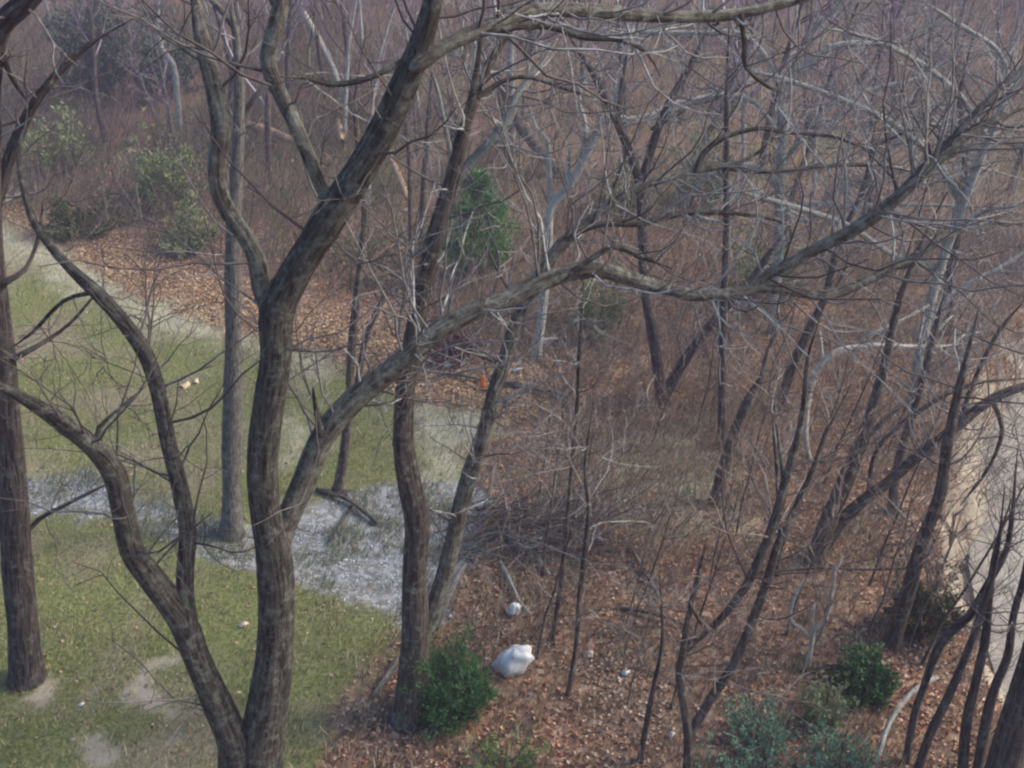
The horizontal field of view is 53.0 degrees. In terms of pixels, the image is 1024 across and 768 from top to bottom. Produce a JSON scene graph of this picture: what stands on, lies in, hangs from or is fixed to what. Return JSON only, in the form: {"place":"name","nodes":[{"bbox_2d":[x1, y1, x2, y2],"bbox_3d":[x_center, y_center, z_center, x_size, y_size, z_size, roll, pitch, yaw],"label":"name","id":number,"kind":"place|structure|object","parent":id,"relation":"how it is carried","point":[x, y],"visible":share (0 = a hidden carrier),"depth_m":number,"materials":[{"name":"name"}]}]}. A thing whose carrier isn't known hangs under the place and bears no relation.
{"place":"outdoors","nodes":[
{"label":"outdoors","id":0,"kind":"place"},
{"bbox_2d":[0,220,511,767],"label":"lawn","id":1,"kind":"structure","parent":0,"point":[102,753],"depth_m":17.78,"materials":[{"name":"green plant"}]},
{"bbox_2d":[0,0,154,691],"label":"dark tree","id":2,"kind":"object","parent":1,"relation":"on","point":[26,667],"visible":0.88,"depth_m":13.28,"materials":[{"name":"brown plant"}]},
{"bbox_2d":[312,7,501,493],"bbox_3d":[-1.943,-1.994,18.813,3.387,9.170,2.385,-4,27,-7],"label":"thin tree","id":3,"kind":"object","parent":1,"relation":"on","point":[341,469],"visible":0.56,"depth_m":18.57,"materials":[{"name":"brown plant"}]},
{"bbox_2d":[27,468,498,628],"bbox_3d":[-5.720,2.890,18.717,10.660,0.178,4.810,0,27,0],"label":"gravel wash","id":4,"kind":"object","parent":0,"point":[372,573],"visible":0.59,"depth_m":18.96,"materials":[{"name":"grey gravel"}]},
{"bbox_2d":[159,0,287,542],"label":"straight tree","id":5,"kind":"object","parent":4,"relation":"on","point":[231,523],"visible":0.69,"depth_m":16.82,"materials":[{"name":"grey plant"}]},
{"bbox_2d":[27,455,500,625],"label":"wash weeds","id":6,"kind":"object","parent":4,"relation":"on","point":[432,556],"visible":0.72,"depth_m":19.04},
{"bbox_2d":[2,184,555,420],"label":"leafy path","id":7,"kind":"structure","parent":0,"point":[322,341],"depth_m":27.58,"materials":[{"name":"brown plant"}]},
{"bbox_2d":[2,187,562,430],"bbox_3d":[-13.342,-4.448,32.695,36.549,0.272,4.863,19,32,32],"label":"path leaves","id":8,"kind":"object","parent":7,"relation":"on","point":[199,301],"visible":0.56,"depth_m":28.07,"materials":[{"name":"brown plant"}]},
{"bbox_2d":[0,0,1023,767],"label":"forest floor","id":9,"kind":"structure","parent":0,"point":[515,690],"depth_m":20.98,"materials":[{"name":"brown plant"}]},
{"bbox_2d":[11,98,104,175],"bbox_3d":[-17.056,-9.241,38.415,3.231,3.192,3.331,0,27,0],"label":"leafy shrub","id":10,"kind":"object","parent":9,"relation":"on","point":[62,139],"visible":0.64,"depth_m":38.26,"materials":[{"name":"green plant"}]},
{"bbox_2d":[26,186,126,243],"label":"leafy shrub","id":11,"kind":"object","parent":9,"relation":"on","point":[64,223],"visible":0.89,"depth_m":33.38,"materials":[{"name":"green plant"}]},
{"bbox_2d":[51,0,111,142],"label":"bare tree","id":12,"kind":"object","parent":9,"relation":"on","point":[94,51],"visible":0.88,"depth_m":40.98,"materials":[{"name":"grey plant"}]},
{"bbox_2d":[35,0,139,99],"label":"evergreen tree","id":13,"kind":"object","parent":9,"relation":"on","point":[112,49],"visible":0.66,"depth_m":45.31,"materials":[{"name":"green plant"}]},
{"bbox_2d":[103,0,159,125],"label":"bare tree","id":14,"kind":"object","parent":9,"relation":"on","point":[135,61],"visible":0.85,"depth_m":41.56,"materials":[{"name":"grey plant"}]},
{"bbox_2d":[114,0,178,152],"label":"bare tree","id":15,"kind":"object","parent":9,"relation":"on","point":[162,83],"visible":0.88,"depth_m":38.85,"materials":[{"name":"grey plant"}]},
{"bbox_2d":[128,0,183,138],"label":"sapling","id":16,"kind":"object","parent":9,"relation":"on","point":[175,79],"visible":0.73,"depth_m":40.27,"materials":[{"name":"grey plant"}]},
{"bbox_2d":[114,0,203,101],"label":"evergreen tree","id":17,"kind":"object","parent":9,"relation":"on","point":[180,54],"visible":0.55,"depth_m":44.72,"materials":[{"name":"plant"}]},
{"bbox_2d":[113,99,209,212],"bbox_3d":[-11.908,-7.928,35.142,3.061,3.940,3.367,-23,35,-38],"label":"leafy shrub","id":18,"kind":"object","parent":9,"relation":"on","point":[150,172],"visible":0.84,"depth_m":35.03,"materials":[{"name":"green plant"}]},
{"bbox_2d":[158,188,222,257],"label":"leafy shrub","id":19,"kind":"object","parent":9,"relation":"on","point":[193,245],"visible":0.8,"depth_m":31.86,"materials":[{"name":"green plant"}]},
{"bbox_2d":[196,0,320,184],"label":"bare tree","id":20,"kind":"object","parent":9,"relation":"on","point":[267,104],"visible":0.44,"depth_m":35.39,"materials":[{"name":"grey plant"}]},
{"bbox_2d":[262,0,311,134],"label":"bare tree","id":21,"kind":"object","parent":9,"relation":"on","point":[289,32],"visible":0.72,"depth_m":39.32,"materials":[{"name":"grey plant"}]},
{"bbox_2d":[313,0,370,147],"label":"bare tree","id":22,"kind":"object","parent":9,"relation":"on","point":[347,56],"visible":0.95,"depth_m":37.67,"materials":[{"name":"grey plant"}]},
{"bbox_2d":[323,0,415,207],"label":"bare tree","id":23,"kind":"object","parent":9,"relation":"on","point":[383,39],"visible":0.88,"depth_m":32.50,"materials":[{"name":"grey plant"}]},
{"bbox_2d":[360,19,423,253],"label":"sapling","id":24,"kind":"object","parent":9,"relation":"on","point":[410,186],"visible":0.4,"depth_m":30.16,"materials":[{"name":"brown plant"}]},
{"bbox_2d":[384,29,469,258],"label":"sapling","id":25,"kind":"object","parent":9,"relation":"on","point":[425,159],"visible":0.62,"depth_m":29.58,"materials":[{"name":"brown plant"}]},
{"bbox_2d":[397,616,502,744],"bbox_3d":[-0.870,4.008,14.528,1.506,1.908,1.569,0,27,0],"label":"bush","id":26,"kind":"object","parent":9,"relation":"on","point":[456,685],"visible":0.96,"depth_m":14.46,"materials":[{"name":"green plant"}]},
{"bbox_2d":[424,307,488,366],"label":"leafy shrub","id":27,"kind":"object","parent":9,"relation":"on","point":[457,337],"visible":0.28,"depth_m":25.14,"materials":[{"name":"plant"}]},
{"bbox_2d":[421,167,522,276],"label":"juniper","id":28,"kind":"object","parent":9,"relation":"on","point":[473,195],"visible":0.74,"depth_m":28.75,"materials":[{"name":"green plant"}]},
{"bbox_2d":[460,721,550,767],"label":"leafy shrub","id":29,"kind":"object","parent":9,"relation":"on","point":[530,754],"visible":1,"depth_m":13.97,"materials":[{"name":"green plant"}]},
{"bbox_2d":[0,0,1023,767],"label":"tree","id":30,"kind":"object","parent":9,"relation":"on","point":[254,736],"visible":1,"depth_m":10.46,"materials":[{"name":"brown plant"}]},
{"bbox_2d":[0,0,1023,336],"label":"hillside brush","id":31,"kind":"object","parent":9,"relation":"on","point":[130,100],"visible":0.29,"depth_m":38.60,"materials":[{"name":"brown plant"}]},
{"bbox_2d":[0,0,1023,298],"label":"green brush","id":32,"kind":"object","parent":9,"relation":"on","point":[194,132],"visible":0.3,"depth_m":39.29,"materials":[{"name":"plant"}]},
{"bbox_2d":[1,1,1023,295],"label":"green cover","id":33,"kind":"object","parent":9,"relation":"on","point":[247,131],"visible":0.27,"depth_m":38.06,"materials":[{"name":"green plant"}]},
{"bbox_2d":[491,645,534,678],"bbox_3d":[0.010,4.167,15.587,0.650,0.531,0.456,-8,28,-15],"label":"trash bag","id":34,"kind":"object","parent":9,"relation":"on","point":[505,660],"visible":0.94,"depth_m":15.44,"materials":[{"name":"white plastic"}]},
{"bbox_2d":[469,17,562,178],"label":"leaning tree","id":35,"kind":"object","parent":9,"relation":"on","point":[522,127],"visible":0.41,"depth_m":34.85,"materials":[{"name":"grey plant"}]},
{"bbox_2d":[386,446,662,596],"bbox_3d":[0.203,2.229,18.471,5.148,1.247,3.887,0,27,0],"label":"brush pile","id":36,"kind":"object","parent":9,"relation":"on","point":[512,512],"visible":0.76,"depth_m":18.46,"materials":[{"name":"brown wood"}]},
{"bbox_2d":[501,371,583,574],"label":"sapling","id":37,"kind":"object","parent":9,"relation":"on","point":[553,490],"visible":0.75,"depth_m":16.86,"materials":[{"name":"brown plant"}]},
{"bbox_2d":[512,341,579,501],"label":"sapling","id":38,"kind":"object","parent":9,"relation":"on","point":[548,422],"visible":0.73,"depth_m":18.71,"materials":[{"name":"brown plant"}]},
{"bbox_2d":[472,198,640,641],"bbox_3d":[0.735,1.247,14.324,2.061,7.521,3.446,-7,28,-14],"label":"sapling","id":39,"kind":"object","parent":9,"relation":"on","point":[573,442],"visible":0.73,"depth_m":14.19,"materials":[{"name":"brown plant"}]},
{"bbox_2d":[502,409,635,659],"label":"sapling","id":40,"kind":"object","parent":9,"relation":"on","point":[554,589],"visible":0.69,"depth_m":15.03,"materials":[{"name":"brown plant"}]},
{"bbox_2d":[502,358,677,696],"bbox_3d":[1.063,2.146,14.604,2.093,5.670,2.592,9,28,16],"label":"sapling","id":41,"kind":"object","parent":9,"relation":"on","point":[585,551],"visible":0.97,"depth_m":14.07,"materials":[{"name":"brown plant"}]},
{"bbox_2d":[561,251,635,339],"bbox_3d":[2.202,-2.361,26.088,1.926,2.531,1.969,0,27,0],"label":"leafy shrub","id":42,"kind":"object","parent":9,"relation":"on","point":[588,306],"visible":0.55,"depth_m":26.12,"materials":[{"name":"green plant"}]},
{"bbox_2d":[497,0,723,360],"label":"lichen tree","id":43,"kind":"object","parent":9,"relation":"on","point":[570,178],"visible":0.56,"depth_m":23.25,"materials":[{"name":"grey plant"}]},
{"bbox_2d":[579,130,662,233],"bbox_3d":[3.325,-6.520,32.288,2.306,3.092,2.625,23,35,38],"label":"leafy shrub","id":44,"kind":"object","parent":9,"relation":"on","point":[627,206],"visible":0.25,"depth_m":32.49,"materials":[{"name":"green plant"}]},
{"bbox_2d":[606,573,664,703],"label":"sapling","id":45,"kind":"object","parent":9,"relation":"on","point":[649,605],"visible":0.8,"depth_m":14.10,"materials":[{"name":"brown plant"}]},
{"bbox_2d":[621,479,672,623],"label":"sapling","id":46,"kind":"object","parent":9,"relation":"on","point":[644,547],"visible":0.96,"depth_m":15.75,"materials":[{"name":"brown plant"}]},
{"bbox_2d":[605,458,703,635],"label":"sapling","id":47,"kind":"object","parent":9,"relation":"on","point":[658,555],"visible":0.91,"depth_m":15.61,"materials":[{"name":"brown plant"}]},
{"bbox_2d":[306,0,1003,734],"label":"twin trunk tree","id":48,"kind":"object","parent":9,"relation":"on","point":[420,612],"visible":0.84,"depth_m":12.53,"materials":[{"name":"brown plant"}]},
{"bbox_2d":[293,199,1023,767],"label":"dead weeds","id":49,"kind":"object","parent":9,"relation":"on","point":[685,571],"visible":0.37,"depth_m":17.75,"materials":[{"name":"brown plant"}]},
{"bbox_2d":[545,530,788,764],"bbox_3d":[1.972,3.695,13.142,2.925,4.236,1.290,11,29,21],"label":"sapling","id":50,"kind":"object","parent":9,"relation":"on","point":[641,752],"visible":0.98,"depth_m":13.04,"materials":[{"name":"brown plant"}]},
{"bbox_2d":[620,303,716,444],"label":"sapling","id":51,"kind":"object","parent":9,"relation":"on","point":[681,374],"visible":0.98,"depth_m":20.82,"materials":[{"name":"brown plant"}]},
{"bbox_2d":[534,0,841,407],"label":"forked tree","id":52,"kind":"object","parent":9,"relation":"on","point":[662,119],"visible":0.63,"depth_m":20.98,"materials":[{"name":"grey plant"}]},
{"bbox_2d":[655,104,735,215],"bbox_3d":[5.966,-7.189,32.899,2.643,3.726,2.427,0,27,0],"label":"leafy shrub","id":53,"kind":"object","parent":9,"relation":"on","point":[714,197],"visible":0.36,"depth_m":33.13,"materials":[{"name":"green plant"}]},
{"bbox_2d":[387,185,1023,767],"bbox_3d":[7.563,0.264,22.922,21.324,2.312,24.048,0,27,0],"label":"woodland brush","id":54,"kind":"object","parent":9,"relation":"on","point":[707,437],"visible":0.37,"depth_m":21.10,"materials":[{"name":"brown plant"}]},
{"bbox_2d":[638,0,795,449],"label":"bare tree","id":55,"kind":"object","parent":9,"relation":"on","point":[725,244],"visible":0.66,"depth_m":19.13,"materials":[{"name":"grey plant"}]},
{"bbox_2d":[649,458,785,709],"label":"sapling","id":56,"kind":"object","parent":9,"relation":"on","point":[706,596],"visible":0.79,"depth_m":14.12,"materials":[{"name":"brown plant"}]},
{"bbox_2d":[684,443,751,584],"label":"sapling","id":57,"kind":"object","parent":9,"relation":"on","point":[712,516],"visible":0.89,"depth_m":16.86,"materials":[{"name":"brown plant"}]},
{"bbox_2d":[682,0,779,183],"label":"bare tree","id":58,"kind":"object","parent":9,"relation":"on","point":[712,127],"visible":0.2,"depth_m":33.63,"materials":[{"name":"grey plant"}]},
{"bbox_2d":[691,311,794,508],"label":"broken tree","id":59,"kind":"object","parent":9,"relation":"on","point":[744,410],"visible":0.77,"depth_m":19.05,"materials":[{"name":"brown plant"}]},
{"bbox_2d":[709,350,791,536],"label":"sapling","id":60,"kind":"object","parent":9,"relation":"on","point":[754,450],"visible":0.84,"depth_m":17.92,"materials":[{"name":"brown plant"}]},
{"bbox_2d":[680,0,823,194],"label":"bare tree","id":61,"kind":"object","parent":9,"relation":"on","point":[743,119],"visible":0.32,"depth_m":33.15,"materials":[{"name":"grey plant"}]},
{"bbox_2d":[721,686,794,767],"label":"leafy shrub","id":62,"kind":"object","parent":9,"relation":"on","point":[742,730],"visible":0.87,"depth_m":14.25,"materials":[{"name":"green plant"}]},
{"bbox_2d":[712,208,803,309],"bbox_3d":[6.882,-3.581,27.968,2.407,2.960,2.416,15,31,28],"label":"leafy shrub","id":63,"kind":"object","parent":9,"relation":"on","point":[743,266],"visible":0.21,"depth_m":27.75,"materials":[{"name":"green plant"}]},
{"bbox_2d":[694,713,822,767],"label":"leafy shrub","id":64,"kind":"object","parent":9,"relation":"on","point":[750,759],"visible":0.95,"depth_m":13.86,"materials":[{"name":"green plant"}]},
{"bbox_2d":[652,257,925,767],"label":"slim tree","id":65,"kind":"object","parent":9,"relation":"on","point":[690,728],"visible":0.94,"depth_m":12.48,"materials":[{"name":"brown plant"}]},
{"bbox_2d":[554,0,1023,334],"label":"mottled tree","id":66,"kind":"object","parent":9,"relation":"on","point":[779,124],"visible":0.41,"depth_m":24.20,"materials":[{"name":"grey plant"}]},
{"bbox_2d":[730,349,865,577],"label":"sapling","id":67,"kind":"object","parent":9,"relation":"on","point":[776,458],"visible":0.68,"depth_m":16.47,"materials":[{"name":"brown plant"}]},
{"bbox_2d":[758,0,842,166],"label":"bare tree","id":68,"kind":"object","parent":9,"relation":"on","point":[766,133],"visible":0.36,"depth_m":35.13,"materials":[{"name":"grey plant"}]},
{"bbox_2d":[741,396,882,635],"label":"sapling","id":69,"kind":"object","parent":9,"relation":"on","point":[831,523],"visible":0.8,"depth_m":15.58,"materials":[{"name":"brown plant"}]},
{"bbox_2d":[732,332,897,615],"bbox_3d":[4.574,2.046,15.136,1.876,5.321,1.929,-20,33,-34],"label":"sapling","id":70,"kind":"object","parent":9,"relation":"on","point":[826,533],"visible":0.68,"depth_m":15.38,"materials":[{"name":"brown plant"}]},
{"bbox_2d":[789,555,843,665],"bbox_3d":[4.487,3.581,15.418,0.699,2.344,0.199,0,27,0],"label":"forked stick","id":71,"kind":"object","parent":9,"relation":"on","point":[811,637],"visible":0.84,"depth_m":15.36,"materials":[{"name":"grey plant"}]},
{"bbox_2d":[793,665,859,728],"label":"leafy shrub","id":72,"kind":"object","parent":9,"relation":"on","point":[826,701],"visible":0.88,"depth_m":14.48,"materials":[{"name":"green plant"}]},
{"bbox_2d":[807,550,854,655],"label":"sapling","id":73,"kind":"object","parent":9,"relation":"on","point":[819,598],"visible":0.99,"depth_m":15.03,"materials":[{"name":"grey plant"}]},
{"bbox_2d":[784,0,903,225],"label":"bare tree","id":74,"kind":"object","parent":9,"relation":"on","point":[807,152],"visible":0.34,"depth_m":30.73,"materials":[{"name":"grey plant"}]},
{"bbox_2d":[798,716,891,767],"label":"leafy shrub","id":75,"kind":"object","parent":9,"relation":"on","point":[830,740],"visible":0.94,"depth_m":13.84,"materials":[{"name":"green plant"}]},
{"bbox_2d":[677,0,1023,407],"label":"arching tree","id":76,"kind":"object","parent":9,"relation":"on","point":[964,205],"visible":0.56,"depth_m":20.49,"materials":[{"name":"grey plant"}]},
{"bbox_2d":[819,0,902,212],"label":"bare tree","id":77,"kind":"object","parent":9,"relation":"on","point":[879,55],"visible":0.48,"depth_m":32.67,"materials":[{"name":"grey plant"}]},
{"bbox_2d":[771,52,955,412],"bbox_3d":[7.087,-2.671,21.401,2.895,8.022,2.387,0,27,0],"label":"leaning tree","id":78,"kind":"object","parent":9,"relation":"on","point":[802,343],"visible":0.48,"depth_m":21.42,"materials":[{"name":"brown plant"}]},
{"bbox_2d":[826,635,901,710],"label":"evergreen shrub","id":79,"kind":"object","parent":9,"relation":"on","point":[866,668],"visible":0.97,"depth_m":14.97,"materials":[{"name":"green plant"}]},
{"bbox_2d":[808,262,934,484],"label":"sapling","id":80,"kind":"object","parent":9,"relation":"on","point":[865,385],"visible":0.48,"depth_m":19.25,"materials":[{"name":"brown plant"}]},
{"bbox_2d":[802,192,960,566],"bbox_3d":[6.387,-0.043,17.560,1.849,6.842,3.302,16,31,28],"label":"blurred tree","id":81,"kind":"object","parent":9,"relation":"on","point":[876,393],"visible":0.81,"depth_m":17.05,"materials":[{"name":"brown plant"}]},
{"bbox_2d":[850,473,935,653],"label":"sapling","id":82,"kind":"object","parent":9,"relation":"on","point":[883,601],"visible":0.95,"depth_m":15.15,"materials":[{"name":"brown plant"}]},
{"bbox_2d":[874,675,938,764],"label":"fallen branch","id":83,"kind":"object","parent":9,"relation":"on","point":[902,703],"visible":0.83,"depth_m":14.43,"materials":[{"name":"grey wood"}]},
{"bbox_2d":[803,267,1022,462],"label":"bleached snag","id":84,"kind":"object","parent":9,"relation":"on","point":[823,361],"visible":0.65,"depth_m":19.95,"materials":[{"name":"grey plant"}]},
{"bbox_2d":[819,221,1023,651],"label":"leaning tree","id":85,"kind":"object","parent":9,"relation":"on","point":[903,608],"visible":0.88,"depth_m":14.65,"materials":[{"name":"brown plant"}]},
{"bbox_2d":[827,244,1023,557],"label":"curved tree","id":86,"kind":"object","parent":9,"relation":"on","point":[901,470],"visible":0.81,"depth_m":17.27,"materials":[{"name":"brown plant"}]},
{"bbox_2d":[882,551,969,641],"bbox_3d":[6.478,3.346,16.077,1.188,1.626,1.382,0,27,0],"label":"leafy shrub","id":87,"kind":"object","parent":9,"relation":"on","point":[920,599],"visible":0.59,"depth_m":16.05,"materials":[{"name":"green plant"}]},
{"bbox_2d":[861,352,992,585],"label":"sapling","id":88,"kind":"object","parent":9,"relation":"on","point":[901,504],"visible":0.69,"depth_m":16.56,"materials":[{"name":"brown plant"}]},
{"bbox_2d":[904,497,973,643],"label":"sapling","id":89,"kind":"object","parent":9,"relation":"on","point":[920,540],"visible":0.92,"depth_m":15.07,"materials":[{"name":"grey plant"}]},
{"bbox_2d":[859,221,1023,705],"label":"bank thicket","id":90,"kind":"object","parent":9,"relation":"on","point":[998,472],"visible":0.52,"depth_m":20.92,"materials":[{"name":"brown plant"}]},
{"bbox_2d":[875,215,1009,514],"bbox_3d":[7.621,-0.216,18.943,2.279,5.920,2.580,7,28,14],"label":"bare tree","id":91,"kind":"object","parent":9,"relation":"on","point":[899,456],"visible":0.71,"depth_m":18.53,"materials":[{"name":"brown plant"}]},
{"bbox_2d":[872,246,1023,740],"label":"bank brush","id":92,"kind":"object","parent":9,"relation":"on","point":[959,656],"visible":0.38,"depth_m":21.28,"materials":[{"name":"brown plant"}]},
{"bbox_2d":[894,395,1023,672],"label":"sapling","id":93,"kind":"object","parent":9,"relation":"on","point":[952,607],"visible":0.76,"depth_m":14.71,"materials":[{"name":"brown plant"}]},
{"bbox_2d":[907,10,1017,335],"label":"bare tree","id":94,"kind":"object","parent":9,"relation":"on","point":[958,237],"visible":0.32,"depth_m":24.55,"materials":[{"name":"brown plant"}]},
{"bbox_2d":[902,435,1023,764],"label":"sapling","id":95,"kind":"object","parent":9,"relation":"on","point":[946,636],"visible":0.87,"depth_m":13.12,"materials":[{"name":"brown plant"}]},
{"bbox_2d":[913,430,1023,767],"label":"sapling","id":96,"kind":"object","parent":9,"relation":"on","point":[940,713],"visible":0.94,"depth_m":12.88,"materials":[{"name":"brown plant"}]},
{"bbox_2d":[930,321,1023,767],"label":"corner tree","id":97,"kind":"object","parent":9,"relation":"on","point":[1006,749],"visible":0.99,"depth_m":12.25,"materials":[{"name":"brown plant"}]},
{"bbox_2d":[944,491,1023,767],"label":"sapling","id":98,"kind":"object","parent":9,"relation":"on","point":[966,727],"visible":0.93,"depth_m":13.10,"materials":[{"name":"brown plant"}]},
{"bbox_2d":[972,460,1023,767],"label":"sapling","id":99,"kind":"object","parent":9,"relation":"on","point":[987,716],"visible":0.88,"depth_m":13.09,"materials":[{"name":"brown plant"}]},
{"bbox_2d":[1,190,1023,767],"bbox_3d":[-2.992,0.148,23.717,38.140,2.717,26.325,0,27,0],"label":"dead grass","id":100,"kind":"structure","parent":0,"point":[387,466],"depth_m":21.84,"materials":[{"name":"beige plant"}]},
{"bbox_2d":[940,336,1023,703],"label":"creek bed","id":101,"kind":"object","parent":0,"point":[970,509],"visible":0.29,"depth_m":20.86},
{"bbox_2d":[969,391,1023,692],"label":"creek water","id":102,"kind":"structure","parent":0,"point":[979,545],"depth_m":20.45,"materials":[{"name":"beige liquid"}]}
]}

